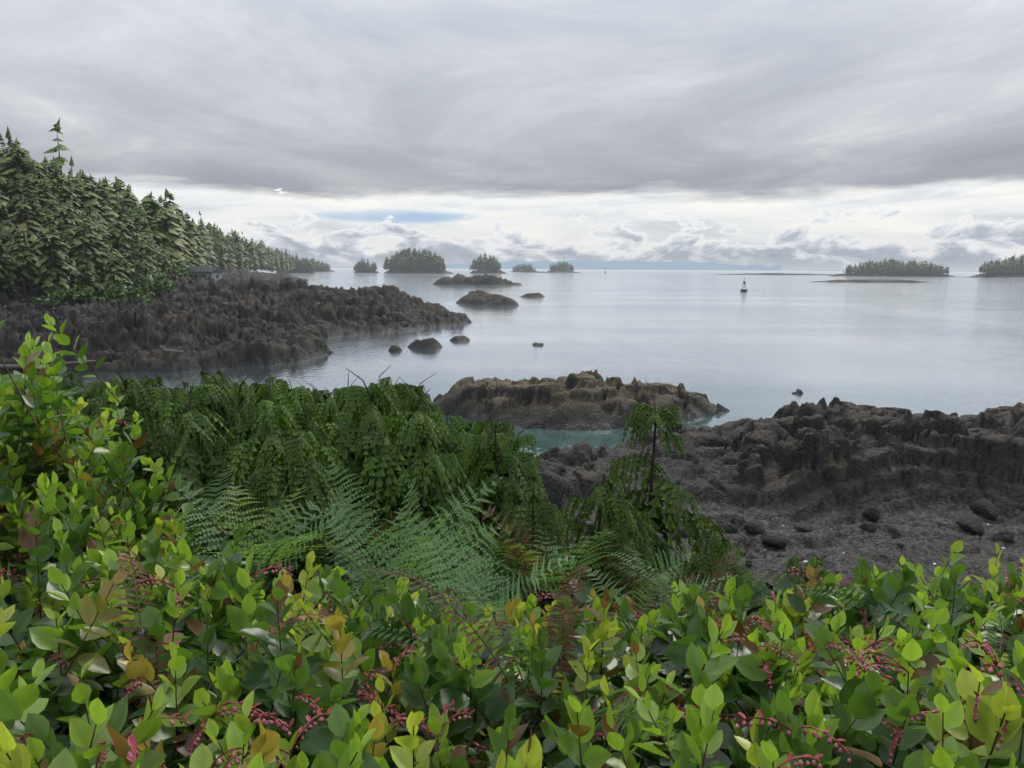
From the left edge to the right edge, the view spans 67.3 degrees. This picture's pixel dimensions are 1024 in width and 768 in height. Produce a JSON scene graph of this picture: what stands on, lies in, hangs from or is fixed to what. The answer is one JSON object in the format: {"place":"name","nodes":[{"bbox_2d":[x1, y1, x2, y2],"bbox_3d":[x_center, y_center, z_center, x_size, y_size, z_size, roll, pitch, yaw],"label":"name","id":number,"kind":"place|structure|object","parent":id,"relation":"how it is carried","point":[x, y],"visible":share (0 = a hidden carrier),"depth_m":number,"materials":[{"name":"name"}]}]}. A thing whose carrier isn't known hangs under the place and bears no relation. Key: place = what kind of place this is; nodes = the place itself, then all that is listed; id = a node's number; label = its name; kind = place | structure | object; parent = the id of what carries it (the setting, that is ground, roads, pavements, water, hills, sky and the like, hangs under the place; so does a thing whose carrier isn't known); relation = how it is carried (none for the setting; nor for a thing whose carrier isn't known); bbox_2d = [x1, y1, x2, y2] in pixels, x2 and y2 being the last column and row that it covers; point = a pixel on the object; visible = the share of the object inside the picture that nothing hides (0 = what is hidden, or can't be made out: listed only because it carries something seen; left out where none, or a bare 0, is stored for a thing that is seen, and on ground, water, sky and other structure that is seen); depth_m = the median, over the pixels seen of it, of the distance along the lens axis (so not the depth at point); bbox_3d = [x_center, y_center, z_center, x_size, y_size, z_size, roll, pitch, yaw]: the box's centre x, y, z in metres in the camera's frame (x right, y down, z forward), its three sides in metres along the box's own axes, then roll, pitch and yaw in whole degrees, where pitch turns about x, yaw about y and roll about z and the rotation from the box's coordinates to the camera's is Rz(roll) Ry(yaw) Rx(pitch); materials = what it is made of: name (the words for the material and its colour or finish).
{"place":"outdoors","nodes":[
{"label":"outdoors","id":0,"kind":"place"},
{"bbox_2d":[0,267,1023,729],"bbox_3d":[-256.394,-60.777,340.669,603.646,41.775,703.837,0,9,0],"label":"rocky shore","id":1,"kind":"structure","parent":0,"point":[834,469],"depth_m":41.76,"materials":[{"name":"grey stone"}]},
{"bbox_2d":[0,349,184,368],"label":"driftwood logs","id":2,"kind":"object","parent":1,"relation":"on","point":[15,366],"visible":0.46,"depth_m":85.87,"materials":[{"name":"grey wood"}]},
{"bbox_2d":[0,258,203,309],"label":"shrubs","id":3,"kind":"object","parent":1,"relation":"on","point":[164,283],"visible":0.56,"depth_m":143.05,"materials":[{"name":"green plant"}]},
{"bbox_2d":[0,118,294,303],"bbox_3d":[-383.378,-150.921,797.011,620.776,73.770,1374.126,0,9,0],"label":"conifer forest","id":4,"kind":"object","parent":1,"relation":"on","point":[178,243],"visible":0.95,"depth_m":168.06,"materials":[{"name":"green plant"}]},
{"bbox_2d":[184,264,223,280],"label":"cabin","id":5,"kind":"object","parent":1,"relation":"on","point":[199,271],"visible":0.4,"depth_m":256.77,"materials":[{"name":"grey wood"}]},
{"bbox_2d":[0,363,837,633],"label":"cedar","id":6,"kind":"object","parent":1,"relation":"on","point":[394,423],"depth_m":9.22,"materials":[{"name":"green plant"}]},
{"bbox_2d":[51,504,850,741],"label":"groundcover leaves","id":7,"kind":"object","parent":1,"relation":"on","point":[784,584],"visible":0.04,"depth_m":7.52,"materials":[{"name":"plant"}]},
{"bbox_2d":[0,466,1003,767],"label":"fern stipes","id":8,"kind":"object","parent":1,"relation":"on","point":[456,604],"visible":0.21,"depth_m":3.36,"materials":[{"name":"green plant"}]},
{"bbox_2d":[0,313,1023,767],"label":"salal","id":9,"kind":"object","parent":1,"relation":"on","point":[310,667],"depth_m":2.26,"materials":[{"name":"green plant"}]},
{"bbox_2d":[1,460,1023,767],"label":"ferns","id":10,"kind":"object","parent":1,"relation":"on","point":[415,550],"visible":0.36,"depth_m":5.37,"materials":[{"name":"green plant"}]},
{"bbox_2d":[665,421,1023,581],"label":"boulders","id":11,"kind":"object","parent":1,"relation":"on","point":[986,509],"visible":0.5,"depth_m":32.84,"materials":[{"name":"grey stone"}]},
{"bbox_2d":[0,0,1023,271],"label":"sky","id":12,"kind":"structure","parent":0,"point":[815,135],"materials":[{"name":"grey"}]},
{"bbox_2d":[58,268,1023,458],"bbox_3d":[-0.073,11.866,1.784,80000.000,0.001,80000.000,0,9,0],"label":"sea water","id":13,"kind":"structure","parent":0,"point":[763,346],"depth_m":128.57,"materials":[{"name":"grey liquid"}]},
{"bbox_2d":[275,270,314,273],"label":"island rock","id":14,"kind":"object","parent":13,"relation":"in","point":[299,271],"visible":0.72,"depth_m":1463.84,"materials":[{"name":"grey stone"}]},
{"bbox_2d":[289,254,315,269],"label":"island trees","id":15,"kind":"object","parent":14,"relation":"on","point":[306,264],"visible":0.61,"depth_m":1474.26,"materials":[{"name":"green plant"}]},
{"bbox_2d":[299,268,334,271],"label":"island rock","id":16,"kind":"object","parent":13,"relation":"in","point":[321,270],"visible":0.2,"depth_m":2058.38,"materials":[{"name":"grey stone"}]},
{"bbox_2d":[300,258,329,269],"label":"island trees","id":17,"kind":"object","parent":16,"relation":"on","point":[322,265],"visible":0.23,"depth_m":2062.36,"materials":[{"name":"green plant"}]},
{"bbox_2d":[354,270,378,272],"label":"island rock","id":18,"kind":"object","parent":13,"relation":"in","point":[371,271],"visible":0.79,"depth_m":1715.82,"materials":[{"name":"grey stone"}]},
{"bbox_2d":[353,258,377,270],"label":"island trees","id":19,"kind":"object","parent":18,"relation":"on","point":[363,265],"visible":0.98,"depth_m":1720.65,"materials":[{"name":"green plant"}]},
{"bbox_2d":[385,268,453,273],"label":"island rock","id":20,"kind":"object","parent":13,"relation":"in","point":[414,271],"visible":0.67,"depth_m":1592.27,"materials":[{"name":"grey stone"}]},
{"bbox_2d":[383,247,446,269],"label":"island trees","id":21,"kind":"object","parent":20,"relation":"on","point":[401,259],"visible":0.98,"depth_m":1601.96,"materials":[{"name":"green plant"}]},
{"bbox_2d":[470,268,507,273],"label":"island rock","id":22,"kind":"object","parent":13,"relation":"in","point":[486,271],"visible":0.88,"depth_m":1759.70,"materials":[{"name":"grey stone"}]},
{"bbox_2d":[469,253,500,269],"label":"island trees","id":23,"kind":"object","parent":22,"relation":"on","point":[479,264],"visible":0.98,"depth_m":1767.86,"materials":[{"name":"green plant"}]},
{"bbox_2d":[511,270,537,271],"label":"island rock","id":24,"kind":"object","parent":13,"relation":"in","point":[524,271],"visible":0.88,"depth_m":2553.51,"materials":[{"name":"grey stone"}]},
{"bbox_2d":[512,263,534,270],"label":"island trees","id":25,"kind":"object","parent":24,"relation":"on","point":[524,267],"visible":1,"depth_m":2560.81,"materials":[{"name":"green plant"}]},
{"bbox_2d":[517,271,579,272],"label":"flat islet rock","id":26,"kind":"object","parent":13,"relation":"on","point":[548,272],"visible":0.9,"depth_m":2261.15,"materials":[{"name":"grey stone"}]},
{"bbox_2d":[547,270,573,271],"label":"island rock","id":27,"kind":"object","parent":13,"relation":"in","point":[560,271],"visible":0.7,"depth_m":2553.36,"materials":[{"name":"grey stone"}]},
{"bbox_2d":[548,260,573,270],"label":"island trees","id":28,"kind":"object","parent":27,"relation":"on","point":[561,266],"visible":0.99,"depth_m":2559.24,"materials":[{"name":"green plant"}]},
{"bbox_2d":[740,278,746,291],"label":"channel buoy","id":29,"kind":"object","parent":13,"relation":"in","point":[744,289],"visible":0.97,"depth_m":430.55,"materials":[{"name":"paint"}]},
{"bbox_2d":[710,273,832,274],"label":"low island","id":30,"kind":"structure","parent":13,"relation":"in","point":[771,274],"depth_m":1864.47,"materials":[{"name":"grey stone"}]},
{"bbox_2d":[812,279,929,282],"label":"reef","id":31,"kind":"object","parent":13,"relation":"in","point":[880,281],"visible":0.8,"depth_m":784.00},
{"bbox_2d":[829,272,955,276],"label":"island rock","id":32,"kind":"object","parent":13,"relation":"in","point":[876,274],"visible":0.75,"depth_m":1577.36,"materials":[{"name":"grey stone"}]},
{"bbox_2d":[843,258,948,274],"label":"island trees","id":33,"kind":"object","parent":32,"relation":"on","point":[885,266],"visible":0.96,"depth_m":1582.77,"materials":[{"name":"green plant"}]},
{"bbox_2d":[964,272,1023,277],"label":"island rock","id":34,"kind":"object","parent":13,"relation":"in","point":[989,275],"visible":0.62,"depth_m":1452.58,"materials":[{"name":"grey stone"}]},
{"bbox_2d":[978,254,1023,273],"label":"island trees","id":35,"kind":"object","parent":34,"relation":"on","point":[1013,266],"visible":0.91,"depth_m":1446.22,"materials":[{"name":"green plant"}]},
{"bbox_2d":[445,260,781,270],"bbox_3d":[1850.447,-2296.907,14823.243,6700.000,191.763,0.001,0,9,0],"label":"shore hills","id":36,"kind":"structure","parent":0,"point":[622,265],"depth_m":14825.12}
]}

